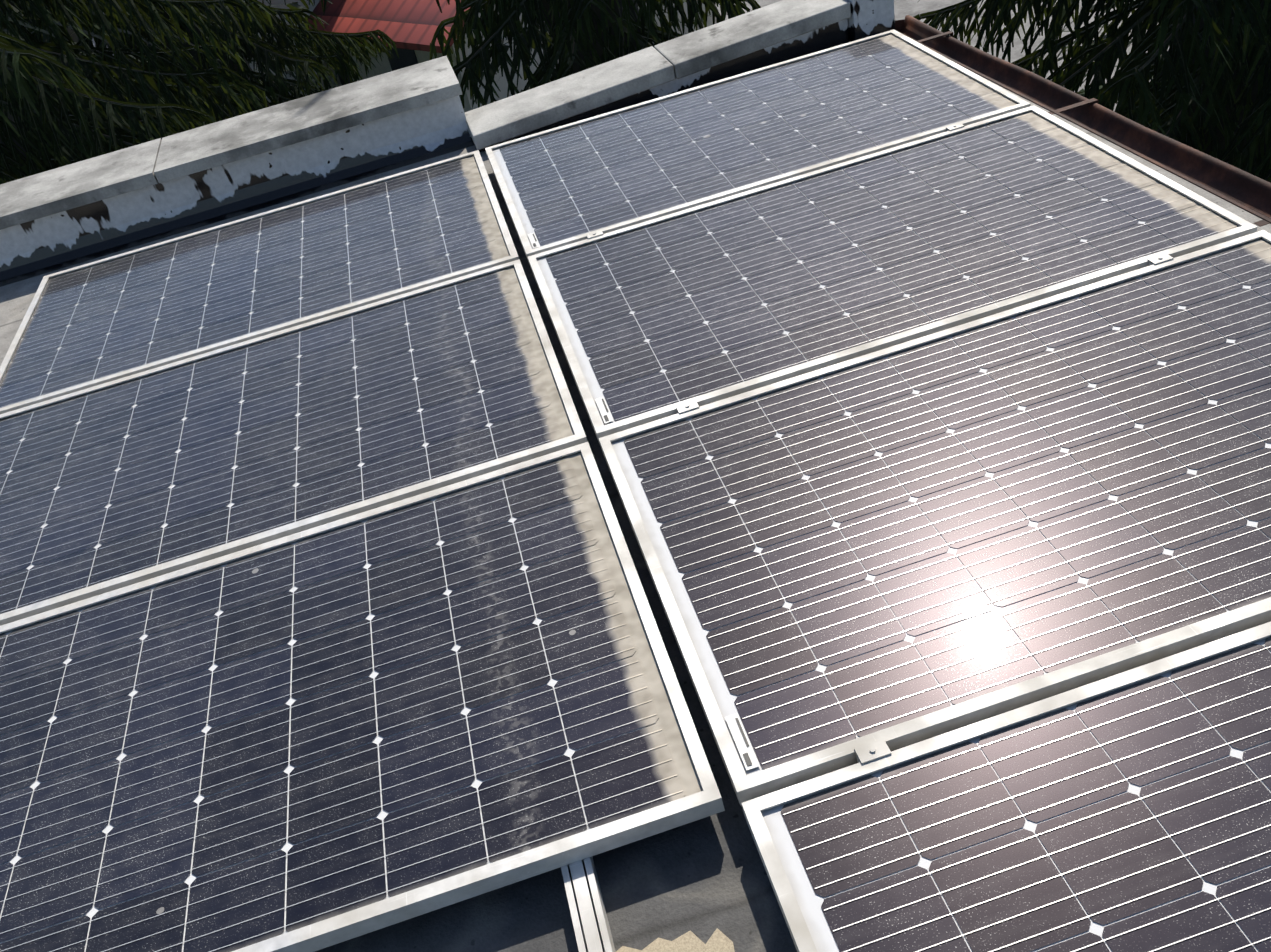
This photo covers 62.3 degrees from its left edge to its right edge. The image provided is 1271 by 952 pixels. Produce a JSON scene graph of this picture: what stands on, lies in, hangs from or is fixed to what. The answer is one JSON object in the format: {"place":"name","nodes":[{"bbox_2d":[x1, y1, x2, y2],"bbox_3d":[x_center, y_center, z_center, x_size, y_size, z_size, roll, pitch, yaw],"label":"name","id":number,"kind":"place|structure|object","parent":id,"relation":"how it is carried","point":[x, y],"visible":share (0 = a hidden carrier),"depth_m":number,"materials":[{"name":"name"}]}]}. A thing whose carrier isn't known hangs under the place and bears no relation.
{"place":"outdoors","nodes":[
{"label":"outdoors","id":0,"kind":"place"},
{"bbox_2d":[82,0,716,112],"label":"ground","id":1,"kind":"structure","parent":0,"point":[408,27],"depth_m":20.18,"materials":[{"name":"green plant"}]},
{"bbox_2d":[716,0,1168,110],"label":"yard paving","id":2,"kind":"structure","parent":0,"point":[904,8],"depth_m":20.91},
{"bbox_2d":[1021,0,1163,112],"bbox_3d":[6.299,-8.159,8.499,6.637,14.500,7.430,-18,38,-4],"label":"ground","id":3,"kind":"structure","parent":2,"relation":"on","point":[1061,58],"depth_m":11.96,"materials":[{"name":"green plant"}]},
{"label":"ground","id":4,"kind":"structure","parent":0,"visible":0},
{"bbox_2d":[0,0,274,151],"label":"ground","id":5,"kind":"structure","parent":4,"relation":"on","point":[75,38],"depth_m":13.71,"materials":[{"name":"green plant"}]},
{"bbox_2d":[0,0,276,183],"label":"spruce tree","id":6,"kind":"object","parent":4,"relation":"on","point":[42,129],"visible":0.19,"depth_m":7.81,"materials":[{"name":"green plant"}]},
{"bbox_2d":[8,0,398,156],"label":"spruce tree","id":7,"kind":"object","parent":4,"relation":"on","point":[278,88],"visible":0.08,"depth_m":11.34,"materials":[{"name":"green plant"}]},
{"bbox_2d":[430,0,760,108],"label":"spruce tree","id":8,"kind":"object","parent":4,"relation":"on","point":[582,35],"visible":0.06,"depth_m":6.88,"materials":[{"name":"green plant"}]},
{"bbox_2d":[0,41,1270,951],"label":"building roof","id":9,"kind":"structure","parent":4,"relation":"on","point":[702,878],"depth_m":1.61,"materials":[{"name":"grey concrete"}]},
{"bbox_2d":[0,56,474,286],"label":"parapet","id":10,"kind":"structure","parent":9,"relation":"on","point":[113,202],"depth_m":4.15,"materials":[{"name":"grey concrete"}]},
{"bbox_2d":[561,856,615,951],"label":"mounting rail","id":11,"kind":"object","parent":9,"relation":"on","point":[591,926],"depth_m":1.54,"materials":[{"name":"metal"}]},
{"bbox_2d":[0,150,518,413],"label":"solar panel","id":12,"kind":"object","parent":11,"relation":"on","point":[112,318],"visible":0.92,"depth_m":3.45,"materials":[{"name":"glass"}]},
{"bbox_2d":[0,259,586,625],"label":"solar panel","id":13,"kind":"object","parent":11,"relation":"on","point":[147,474],"visible":0.94,"depth_m":2.66,"materials":[{"name":"glass"}]},
{"bbox_2d":[0,442,724,951],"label":"solar panel","id":14,"kind":"object","parent":11,"relation":"on","point":[356,724],"visible":1,"depth_m":1.86,"materials":[{"name":"glass"}]},
{"bbox_2d":[616,928,734,951],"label":"mat scrap","id":15,"kind":"object","parent":9,"relation":"on","point":[717,941],"visible":1,"depth_m":1.51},
{"bbox_2d":[465,0,894,151],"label":"parapet","id":16,"kind":"structure","parent":9,"relation":"on","point":[776,32],"depth_m":4.21,"materials":[{"name":"grey concrete"}]},
{"bbox_2d":[586,230,891,763],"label":"clamps","id":17,"kind":"object","parent":9,"relation":"on","point":[872,751],"visible":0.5,"depth_m":1.60,"materials":[{"name":"metal"}]},
{"bbox_2d":[485,29,1029,261],"bbox_3d":[0.339,-1.188,3.639,1.650,0.035,0.990,-18,38,-4],"label":"solar panel","id":18,"kind":"object","parent":17,"relation":"on","point":[578,181],"visible":0.96,"depth_m":3.57,"materials":[{"name":"glass"}]},
{"bbox_2d":[528,106,1256,443],"bbox_3d":[0.581,-0.613,2.844,1.650,0.035,0.990,-18,38,-4],"label":"solar panel","id":19,"kind":"object","parent":17,"relation":"on","point":[706,303],"visible":1,"depth_m":2.76,"materials":[{"name":"glass"}]},
{"bbox_2d":[599,230,1270,804],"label":"solar panel","id":20,"kind":"object","parent":17,"relation":"on","point":[911,542],"visible":1,"depth_m":1.97,"materials":[{"name":"glass"}]},
{"bbox_2d":[742,622,1270,951],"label":"solar panel","id":21,"kind":"object","parent":17,"relation":"on","point":[1128,811],"visible":0.98,"depth_m":1.47,"materials":[{"name":"glass"}]},
{"bbox_2d":[946,123,1173,265],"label":"clamps","id":22,"kind":"object","parent":9,"relation":"on","point":[1161,258],"visible":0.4,"depth_m":2.48,"materials":[{"name":"metal"}]},
{"bbox_2d":[895,15,1270,226],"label":"gutter","id":23,"kind":"object","parent":9,"relation":"attached to","point":[1244,190],"visible":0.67,"depth_m":3.33,"materials":[{"name":"brown metal"}]},
{"bbox_2d":[914,0,1270,182],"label":"spruce tree","id":24,"kind":"object","parent":4,"relation":"on","point":[1206,89],"visible":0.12,"depth_m":6.37,"materials":[{"name":"green plant"}]}
]}

